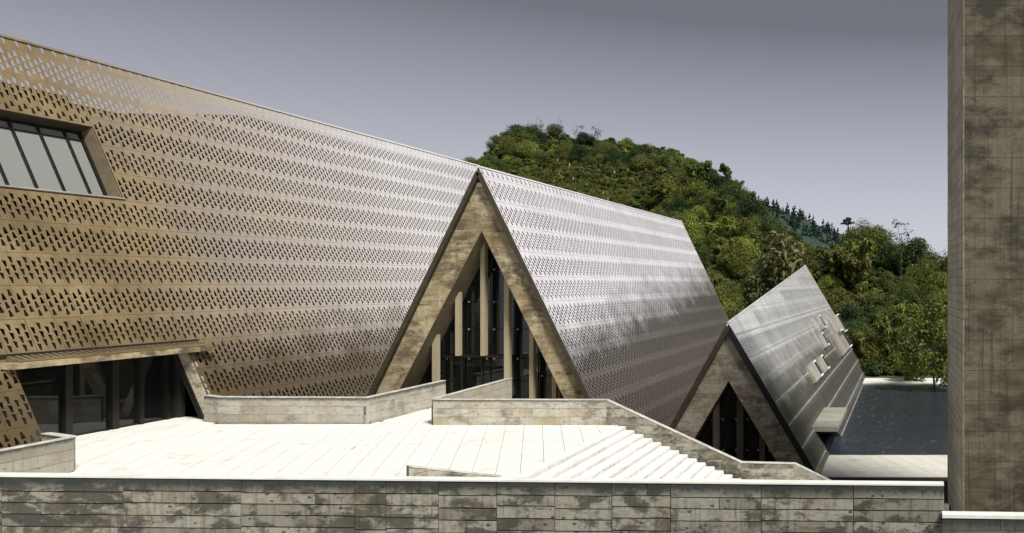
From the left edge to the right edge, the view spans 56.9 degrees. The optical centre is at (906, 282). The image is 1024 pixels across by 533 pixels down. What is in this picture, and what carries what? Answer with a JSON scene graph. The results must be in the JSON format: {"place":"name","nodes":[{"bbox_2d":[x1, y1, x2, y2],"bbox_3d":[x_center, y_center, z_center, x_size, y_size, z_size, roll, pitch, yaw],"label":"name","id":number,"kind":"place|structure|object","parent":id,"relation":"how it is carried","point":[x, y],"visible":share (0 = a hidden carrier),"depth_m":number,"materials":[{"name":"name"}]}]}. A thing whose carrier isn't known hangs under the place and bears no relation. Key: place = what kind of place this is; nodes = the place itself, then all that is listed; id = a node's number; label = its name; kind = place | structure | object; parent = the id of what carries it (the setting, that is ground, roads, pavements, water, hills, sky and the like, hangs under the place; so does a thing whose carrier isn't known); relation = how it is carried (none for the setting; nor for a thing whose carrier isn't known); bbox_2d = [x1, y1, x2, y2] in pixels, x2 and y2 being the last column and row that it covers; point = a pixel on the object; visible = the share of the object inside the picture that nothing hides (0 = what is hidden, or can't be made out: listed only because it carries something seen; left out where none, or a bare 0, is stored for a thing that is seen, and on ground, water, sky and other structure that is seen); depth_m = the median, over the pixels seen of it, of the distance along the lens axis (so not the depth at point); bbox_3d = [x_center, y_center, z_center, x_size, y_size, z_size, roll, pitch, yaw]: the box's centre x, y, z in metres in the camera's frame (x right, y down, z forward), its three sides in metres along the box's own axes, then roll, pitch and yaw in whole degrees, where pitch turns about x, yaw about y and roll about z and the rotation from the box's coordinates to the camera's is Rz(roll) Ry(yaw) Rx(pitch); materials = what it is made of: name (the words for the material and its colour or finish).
{"place":"outdoors","nodes":[
{"label":"outdoors","id":0,"kind":"place"},
{"bbox_2d":[0,432,75,472],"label":"terrace wall","id":1,"kind":"structure","parent":0,"point":[52,452],"depth_m":23.67,"materials":[{"name":"concrete"}]},
{"bbox_2d":[204,380,445,423],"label":"terrace wall","id":2,"kind":"structure","parent":0,"point":[218,409],"depth_m":32.96,"materials":[{"name":"concrete"}]},
{"bbox_2d":[0,0,947,264],"label":"sky","id":3,"kind":"structure","parent":0,"point":[833,111],"materials":[{"name":"grey"}]},
{"bbox_2d":[495,141,936,377],"bbox_3d":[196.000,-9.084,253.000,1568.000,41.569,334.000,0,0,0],"label":"hill","id":4,"kind":"structure","parent":0,"point":[868,376],"depth_m":112.34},
{"bbox_2d":[485,135,500,150],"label":"broadleaf tree","id":5,"kind":"object","parent":4,"relation":"on","point":[494,139],"visible":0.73,"depth_m":159.51,"materials":[{"name":"green plant"}]},
{"bbox_2d":[478,154,508,172],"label":"broadleaf tree","id":6,"kind":"object","parent":4,"relation":"on","point":[493,160],"visible":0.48,"depth_m":148.71,"materials":[{"name":"green plant"}]},
{"bbox_2d":[499,124,527,141],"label":"broadleaf tree","id":7,"kind":"object","parent":4,"relation":"on","point":[515,127],"visible":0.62,"depth_m":163.07,"materials":[{"name":"green plant"}]},
{"bbox_2d":[510,130,534,145],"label":"broadleaf tree","id":8,"kind":"object","parent":4,"relation":"on","point":[520,137],"visible":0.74,"depth_m":162.55,"materials":[{"name":"green plant"}]},
{"bbox_2d":[514,139,541,161],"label":"broadleaf tree","id":9,"kind":"object","parent":4,"relation":"on","point":[525,150],"visible":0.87,"depth_m":154.67,"materials":[{"name":"green plant"}]},
{"bbox_2d":[517,122,546,140],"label":"broadleaf tree","id":10,"kind":"object","parent":4,"relation":"on","point":[531,128],"visible":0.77,"depth_m":164.57,"materials":[{"name":"green plant"}]},
{"bbox_2d":[544,123,565,138],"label":"broadleaf tree","id":11,"kind":"object","parent":4,"relation":"on","point":[550,127],"visible":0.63,"depth_m":166.78,"materials":[{"name":"green plant"}]},
{"bbox_2d":[568,144,592,161],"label":"broadleaf tree","id":12,"kind":"object","parent":4,"relation":"on","point":[573,155],"visible":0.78,"depth_m":154.93,"materials":[{"name":"green plant"}]},
{"bbox_2d":[570,132,595,145],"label":"broadleaf tree","id":13,"kind":"object","parent":4,"relation":"on","point":[582,137],"visible":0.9,"depth_m":162.07,"materials":[{"name":"green plant"}]},
{"bbox_2d":[593,139,616,155],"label":"broadleaf tree","id":14,"kind":"object","parent":4,"relation":"on","point":[600,150],"visible":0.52,"depth_m":154.99,"materials":[{"name":"green plant"}]},
{"bbox_2d":[603,150,623,163],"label":"broadleaf tree","id":15,"kind":"object","parent":4,"relation":"on","point":[615,154],"visible":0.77,"depth_m":150.95,"materials":[{"name":"green plant"}]},
{"bbox_2d":[517,155,727,200],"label":"hill grass","id":16,"kind":"structure","parent":4,"relation":"on","point":[590,174],"depth_m":145.87,"materials":[{"name":"plant"}]},
{"bbox_2d":[611,192,634,205],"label":"broadleaf tree","id":17,"kind":"object","parent":4,"relation":"on","point":[625,200],"visible":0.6,"depth_m":132.57,"materials":[{"name":"green plant"}]},
{"bbox_2d":[620,149,642,164],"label":"broadleaf tree","id":18,"kind":"object","parent":4,"relation":"on","point":[633,153],"visible":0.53,"depth_m":150.83,"materials":[{"name":"green plant"}]},
{"bbox_2d":[631,154,654,171],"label":"broadleaf tree","id":19,"kind":"object","parent":4,"relation":"on","point":[639,162],"visible":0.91,"depth_m":147.57,"materials":[{"name":"green plant"}]},
{"bbox_2d":[646,180,672,209],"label":"bamboo clump","id":20,"kind":"object","parent":4,"relation":"on","point":[664,190],"visible":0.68,"depth_m":129.76,"materials":[{"name":"green plant"}]},
{"bbox_2d":[644,177,676,204],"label":"broadleaf tree","id":21,"kind":"object","parent":4,"relation":"on","point":[669,192],"visible":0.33,"depth_m":132.49,"materials":[{"name":"green plant"}]},
{"bbox_2d":[654,152,683,167],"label":"broadleaf tree","id":22,"kind":"object","parent":4,"relation":"on","point":[661,163],"visible":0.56,"depth_m":147.05,"materials":[{"name":"green plant"}]},
{"bbox_2d":[660,148,689,168],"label":"broadleaf tree","id":23,"kind":"object","parent":4,"relation":"on","point":[681,162],"visible":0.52,"depth_m":148.24,"materials":[{"name":"green plant"}]},
{"bbox_2d":[662,196,693,213],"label":"broadleaf tree","id":24,"kind":"object","parent":4,"relation":"on","point":[678,203],"visible":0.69,"depth_m":129.05,"materials":[{"name":"green plant"}]},
{"bbox_2d":[668,176,691,196],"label":"broadleaf tree","id":25,"kind":"object","parent":4,"relation":"on","point":[682,182],"visible":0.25,"depth_m":134.24,"materials":[{"name":"green plant"}]},
{"bbox_2d":[669,182,691,200],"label":"broadleaf tree","id":26,"kind":"object","parent":4,"relation":"on","point":[679,193],"visible":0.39,"depth_m":131.78,"materials":[{"name":"green plant"}]},
{"bbox_2d":[664,209,704,242],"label":"broadleaf tree","id":27,"kind":"object","parent":4,"relation":"on","point":[694,231],"visible":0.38,"depth_m":117.41,"materials":[{"name":"green plant"}]},
{"bbox_2d":[439,135,948,326],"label":"woodland","id":28,"kind":"object","parent":4,"relation":"on","point":[508,141],"visible":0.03,"depth_m":110.40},
{"bbox_2d":[680,205,713,224],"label":"broadleaf tree","id":29,"kind":"object","parent":4,"relation":"on","point":[701,212],"visible":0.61,"depth_m":124.36,"materials":[{"name":"green plant"}]},
{"bbox_2d":[682,160,712,191],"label":"bamboo clump","id":30,"kind":"object","parent":4,"relation":"on","point":[702,170],"visible":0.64,"depth_m":133.98,"materials":[{"name":"green plant"}]},
{"bbox_2d":[688,194,709,210],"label":"broadleaf tree","id":31,"kind":"object","parent":4,"relation":"on","point":[701,200],"visible":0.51,"depth_m":129.89,"materials":[{"name":"green plant"}]},
{"bbox_2d":[681,174,718,206],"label":"broadleaf tree","id":32,"kind":"object","parent":4,"relation":"on","point":[693,187],"visible":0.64,"depth_m":131.29,"materials":[{"name":"green plant"}]},
{"bbox_2d":[694,233,715,249],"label":"broadleaf tree","id":33,"kind":"object","parent":4,"relation":"on","point":[706,241],"visible":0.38,"depth_m":114.74,"materials":[{"name":"green plant"}]},
{"bbox_2d":[474,133,947,375],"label":"undergrowth","id":34,"kind":"object","parent":4,"relation":"on","point":[873,369],"visible":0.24,"depth_m":112.74,"materials":[{"name":"plant"}]},
{"bbox_2d":[702,172,730,192],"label":"broadleaf tree","id":35,"kind":"object","parent":4,"relation":"on","point":[716,180],"visible":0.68,"depth_m":135.52,"materials":[{"name":"green plant"}]},
{"bbox_2d":[703,216,737,257],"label":"bamboo clump","id":36,"kind":"object","parent":4,"relation":"on","point":[730,224],"visible":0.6,"depth_m":112.99,"materials":[{"name":"green plant"}]},
{"bbox_2d":[710,194,732,222],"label":"bamboo clump","id":37,"kind":"object","parent":4,"relation":"on","point":[714,199],"visible":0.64,"depth_m":124.32,"materials":[{"name":"green plant"}]},
{"bbox_2d":[713,283,734,301],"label":"broadleaf tree","id":38,"kind":"object","parent":4,"relation":"on","point":[721,289],"visible":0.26,"depth_m":99.33,"materials":[{"name":"green plant"}]},
{"bbox_2d":[718,163,732,180],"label":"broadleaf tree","id":39,"kind":"object","parent":4,"relation":"on","point":[725,170],"visible":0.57,"depth_m":142.38,"materials":[{"name":"green plant"}]},
{"bbox_2d":[709,194,746,218],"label":"broadleaf tree","id":40,"kind":"object","parent":4,"relation":"on","point":[727,197],"visible":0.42,"depth_m":126.12,"materials":[{"name":"green plant"}]},
{"bbox_2d":[709,180,751,201],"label":"broadleaf tree","id":41,"kind":"object","parent":4,"relation":"on","point":[732,190],"visible":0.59,"depth_m":131.05,"materials":[{"name":"green plant"}]},
{"bbox_2d":[719,237,742,248],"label":"bamboo clump","id":42,"kind":"object","parent":4,"relation":"on","point":[733,240],"visible":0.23,"depth_m":109.79,"materials":[{"name":"green plant"}]},
{"bbox_2d":[720,279,749,304],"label":"broadleaf tree","id":43,"kind":"object","parent":4,"relation":"on","point":[741,291],"visible":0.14,"depth_m":101.10,"materials":[{"name":"green plant"}]},
{"bbox_2d":[718,247,754,278],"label":"broadleaf tree","id":44,"kind":"object","parent":4,"relation":"on","point":[732,267],"visible":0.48,"depth_m":106.88,"materials":[{"name":"green plant"}]},
{"bbox_2d":[717,241,757,279],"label":"broadleaf tree","id":45,"kind":"object","parent":4,"relation":"on","point":[734,256],"visible":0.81,"depth_m":107.70,"materials":[{"name":"green plant"}]},
{"bbox_2d":[728,293,749,308],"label":"broadleaf tree","id":46,"kind":"object","parent":4,"relation":"on","point":[739,299],"visible":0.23,"depth_m":98.69,"materials":[{"name":"green plant"}]},
{"bbox_2d":[728,217,761,248],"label":"broadleaf tree","id":47,"kind":"object","parent":4,"relation":"on","point":[744,223],"visible":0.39,"depth_m":115.66,"materials":[{"name":"green plant"}]},
{"bbox_2d":[726,234,763,260],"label":"broadleaf tree","id":48,"kind":"object","parent":4,"relation":"on","point":[746,242],"visible":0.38,"depth_m":112.08,"materials":[{"name":"green plant"}]},
{"bbox_2d":[738,266,755,288],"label":"broadleaf tree","id":49,"kind":"object","parent":4,"relation":"on","point":[747,271],"visible":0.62,"depth_m":106.04,"materials":[{"name":"green plant"}]},
{"bbox_2d":[734,287,764,312],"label":"tree","id":50,"kind":"object","parent":4,"relation":"on","point":[754,297],"visible":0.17,"depth_m":97.50,"materials":[{"name":"green plant"}]},
{"bbox_2d":[729,195,774,223],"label":"broadleaf tree","id":51,"kind":"object","parent":4,"relation":"on","point":[752,207],"visible":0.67,"depth_m":123.67,"materials":[{"name":"green plant"}]},
{"bbox_2d":[742,231,763,252],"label":"bamboo clump","id":52,"kind":"object","parent":4,"relation":"on","point":[756,238],"visible":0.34,"depth_m":114.82,"materials":[{"name":"green plant"}]},
{"bbox_2d":[746,213,765,228],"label":"broadleaf tree","id":53,"kind":"object","parent":4,"relation":"on","point":[756,221],"visible":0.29,"depth_m":121.95,"materials":[{"name":"green plant"}]},
{"bbox_2d":[753,216,793,250],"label":"broadleaf tree","id":54,"kind":"object","parent":4,"relation":"on","point":[768,224],"visible":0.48,"depth_m":118.24,"materials":[{"name":"green plant"}]},
{"bbox_2d":[747,223,810,295],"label":"broadleaf tree","id":55,"kind":"object","parent":4,"relation":"on","point":[789,259],"visible":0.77,"depth_m":98.10,"materials":[{"name":"green plant"}]},
{"bbox_2d":[793,240,819,264],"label":"broadleaf tree","id":56,"kind":"object","parent":4,"relation":"on","point":[809,254],"visible":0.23,"depth_m":114.31,"materials":[{"name":"green plant"}]},
{"bbox_2d":[816,274,845,296],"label":"broadleaf tree","id":57,"kind":"object","parent":4,"relation":"on","point":[823,284],"visible":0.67,"depth_m":106.08,"materials":[{"name":"green plant"}]},
{"bbox_2d":[818,246,849,280],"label":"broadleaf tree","id":58,"kind":"object","parent":4,"relation":"on","point":[830,258],"visible":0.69,"depth_m":108.38,"materials":[{"name":"green plant"}]},
{"bbox_2d":[828,241,846,276],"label":"bamboo clump","id":59,"kind":"object","parent":4,"relation":"on","point":[832,245],"visible":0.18,"depth_m":110.81,"materials":[{"name":"green plant"}]},
{"bbox_2d":[823,287,862,318],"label":"broadleaf tree","id":60,"kind":"object","parent":4,"relation":"on","point":[835,299],"visible":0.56,"depth_m":99.40,"materials":[{"name":"green plant"}]},
{"bbox_2d":[835,303,868,327],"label":"broadleaf tree","id":61,"kind":"object","parent":4,"relation":"on","point":[852,312],"visible":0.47,"depth_m":97.73,"materials":[{"name":"green plant"}]},
{"bbox_2d":[838,248,866,292],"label":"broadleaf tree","id":62,"kind":"object","parent":4,"relation":"on","point":[850,273],"visible":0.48,"depth_m":106.78,"materials":[{"name":"green plant"}]},
{"bbox_2d":[838,217,871,244],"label":"broadleaf tree","id":63,"kind":"object","parent":4,"relation":"on","point":[852,233],"visible":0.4,"depth_m":116.83,"materials":[{"name":"green plant"}]},
{"bbox_2d":[841,252,872,294],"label":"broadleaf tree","id":64,"kind":"object","parent":4,"relation":"on","point":[860,282],"visible":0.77,"depth_m":105.08,"materials":[{"name":"green plant"}]},
{"bbox_2d":[849,292,868,315],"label":"bamboo clump","id":65,"kind":"object","parent":4,"relation":"on","point":[859,298],"visible":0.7,"depth_m":100.78,"materials":[{"name":"green plant"}]},
{"bbox_2d":[844,317,878,340],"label":"broadleaf tree","id":66,"kind":"object","parent":4,"relation":"on","point":[855,326],"visible":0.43,"depth_m":94.14,"materials":[{"name":"green plant"}]},
{"bbox_2d":[846,237,877,277],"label":"bamboo clump","id":67,"kind":"object","parent":4,"relation":"on","point":[855,246],"visible":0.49,"depth_m":107.53,"materials":[{"name":"green plant"}]},
{"bbox_2d":[851,331,873,360],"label":"bamboo clump","id":68,"kind":"object","parent":4,"relation":"on","point":[859,341],"visible":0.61,"depth_m":90.31,"materials":[{"name":"green plant"}]},
{"bbox_2d":[865,306,883,330],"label":"broadleaf tree","id":69,"kind":"object","parent":4,"relation":"on","point":[875,314],"visible":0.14,"depth_m":97.62,"materials":[{"name":"green plant"}]},
{"bbox_2d":[865,291,885,304],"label":"broadleaf tree","id":70,"kind":"object","parent":4,"relation":"on","point":[872,295],"visible":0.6,"depth_m":102.93,"materials":[{"name":"green plant"}]},
{"bbox_2d":[855,224,901,255],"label":"broadleaf tree","id":71,"kind":"object","parent":4,"relation":"on","point":[876,232],"visible":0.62,"depth_m":114.95,"materials":[{"name":"green plant"}]},
{"bbox_2d":[874,271,894,288],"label":"broadleaf tree","id":72,"kind":"object","parent":4,"relation":"on","point":[889,276],"visible":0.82,"depth_m":107.54,"materials":[{"name":"green plant"}]},
{"bbox_2d":[874,339,900,366],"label":"broadleaf tree","id":73,"kind":"object","parent":4,"relation":"on","point":[888,363],"visible":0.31,"depth_m":89.59,"materials":[{"name":"green plant"}]},
{"bbox_2d":[874,243,905,269],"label":"broadleaf tree","id":74,"kind":"object","parent":4,"relation":"on","point":[888,248],"visible":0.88,"depth_m":111.35,"materials":[{"name":"green plant"}]},
{"bbox_2d":[873,312,913,366],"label":"bamboo clump","id":75,"kind":"object","parent":4,"relation":"on","point":[884,323],"visible":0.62,"depth_m":90.16,"materials":[{"name":"green plant"}]},
{"bbox_2d":[880,244,906,273],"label":"broadleaf tree","id":76,"kind":"object","parent":4,"relation":"on","point":[895,248],"visible":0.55,"depth_m":111.80,"materials":[{"name":"green plant"}]},
{"bbox_2d":[879,242,920,271],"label":"broadleaf tree","id":77,"kind":"object","parent":4,"relation":"on","point":[898,263],"visible":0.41,"depth_m":111.27,"materials":[{"name":"green plant"}]},
{"bbox_2d":[891,218,912,275],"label":"sparse tree","id":78,"kind":"object","parent":4,"relation":"on","point":[902,241],"visible":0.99,"depth_m":109.88,"materials":[{"name":"green plant"}]},
{"bbox_2d":[888,275,919,301],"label":"broadleaf tree","id":79,"kind":"object","parent":4,"relation":"on","point":[910,286],"visible":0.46,"depth_m":103.86,"materials":[{"name":"green plant"}]},
{"bbox_2d":[888,302,922,333],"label":"bamboo clump","id":80,"kind":"object","parent":4,"relation":"on","point":[913,309],"visible":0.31,"depth_m":93.56,"materials":[{"name":"green plant"}]},
{"bbox_2d":[893,287,921,312],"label":"broadleaf tree","id":81,"kind":"object","parent":4,"relation":"on","point":[909,296],"visible":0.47,"depth_m":101.39,"materials":[{"name":"green plant"}]},
{"bbox_2d":[894,237,941,271],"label":"broadleaf tree","id":82,"kind":"object","parent":4,"relation":"on","point":[920,246],"visible":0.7,"depth_m":110.98,"materials":[{"name":"green plant"}]},
{"bbox_2d":[900,256,940,288],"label":"broadleaf tree","id":83,"kind":"object","parent":4,"relation":"on","point":[918,278],"visible":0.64,"depth_m":106.82,"materials":[{"name":"green plant"}]},
{"bbox_2d":[909,286,947,320],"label":"broadleaf tree","id":84,"kind":"object","parent":4,"relation":"on","point":[929,296],"visible":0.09,"depth_m":97.71,"materials":[{"name":"green plant"}]},
{"bbox_2d":[914,272,947,302],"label":"broadleaf tree","id":85,"kind":"object","parent":4,"relation":"on","point":[935,279],"visible":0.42,"depth_m":102.05,"materials":[{"name":"green plant"}]},
{"bbox_2d":[768,206,844,248],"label":"ridge","id":86,"kind":"structure","parent":0,"point":[814,241],"depth_m":238.79,"materials":[{"name":"green plant"}]},
{"bbox_2d":[709,384,947,453],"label":"water","id":87,"kind":"structure","parent":0,"point":[895,419],"depth_m":59.01,"materials":[{"name":"liquid"}]},
{"bbox_2d":[821,454,947,482],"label":"path","id":88,"kind":"structure","parent":0,"point":[893,467],"depth_m":44.10,"materials":[{"name":"white concrete"}]},
{"bbox_2d":[944,483,948,510],"bbox_3d":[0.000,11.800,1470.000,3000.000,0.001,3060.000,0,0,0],"label":"ground","id":89,"kind":"structure","parent":0,"point":[946,504],"depth_m":43.50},
{"bbox_2d":[0,34,480,448],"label":"museum hall","id":90,"kind":"structure","parent":89,"relation":"on","point":[163,265],"depth_m":36.18,"materials":[{"name":"brown metal"}]},
{"bbox_2d":[0,109,125,204],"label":"window","id":91,"kind":"structure","parent":90,"relation":"in","point":[38,154],"depth_m":32.24,"materials":[{"name":"glass"}]},
{"bbox_2d":[71,408,617,476],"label":"terrace","id":92,"kind":"structure","parent":89,"relation":"on","point":[395,446],"depth_m":28.12,"materials":[{"name":"concrete"}]},
{"bbox_2d":[406,465,502,476],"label":"ramp wall","id":93,"kind":"structure","parent":92,"relation":"on","point":[412,470],"depth_m":22.61,"materials":[{"name":"concrete"}]},
{"bbox_2d":[0,472,943,532],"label":"parapet wall","id":94,"kind":"structure","parent":89,"relation":"on","point":[112,503],"depth_m":15.00,"materials":[{"name":"concrete"}]},
{"bbox_2d":[367,165,731,445],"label":"pavilion","id":95,"kind":"structure","parent":89,"relation":"on","point":[535,308],"depth_m":42.75,"materials":[{"name":"metal"}]},
{"bbox_2d":[515,426,740,478],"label":"stairs","id":96,"kind":"structure","parent":89,"relation":"on","point":[619,452],"depth_m":29.18,"materials":[{"name":"concrete"}]},
{"bbox_2d":[431,378,830,479],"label":"stair wall","id":97,"kind":"structure","parent":89,"relation":"on","point":[493,403],"depth_m":32.50,"materials":[{"name":"concrete"}]},
{"bbox_2d":[670,265,865,474],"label":"pavilion","id":98,"kind":"structure","parent":89,"relation":"on","point":[782,361],"depth_m":46.50,"materials":[{"name":"metal"}]},
{"bbox_2d":[853,335,886,363],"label":"broadleaf tree","id":99,"kind":"object","parent":89,"relation":"on","point":[877,344],"visible":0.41,"depth_m":90.52,"materials":[{"name":"green plant"}]},
{"bbox_2d":[863,378,942,384],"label":"embankment","id":100,"kind":"structure","parent":89,"relation":"on","point":[902,381],"depth_m":83.39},
{"bbox_2d":[893,339,937,380],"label":"waterside tree","id":101,"kind":"object","parent":100,"relation":"on","point":[906,376],"visible":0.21,"depth_m":83.34,"materials":[{"name":"green plant"}]},
{"bbox_2d":[893,296,947,390],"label":"waterside tree","id":102,"kind":"object","parent":89,"relation":"on","point":[923,333],"visible":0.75,"depth_m":76.53,"materials":[{"name":"green plant"}]},
{"bbox_2d":[942,511,1023,532],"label":"parapet wall","id":103,"kind":"structure","parent":89,"relation":"on","point":[977,522],"depth_m":14.75,"materials":[{"name":"concrete"}]},
{"bbox_2d":[947,0,1023,511],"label":"tower","id":104,"kind":"structure","parent":0,"point":[985,220],"depth_m":28.00,"materials":[{"name":"concrete"}]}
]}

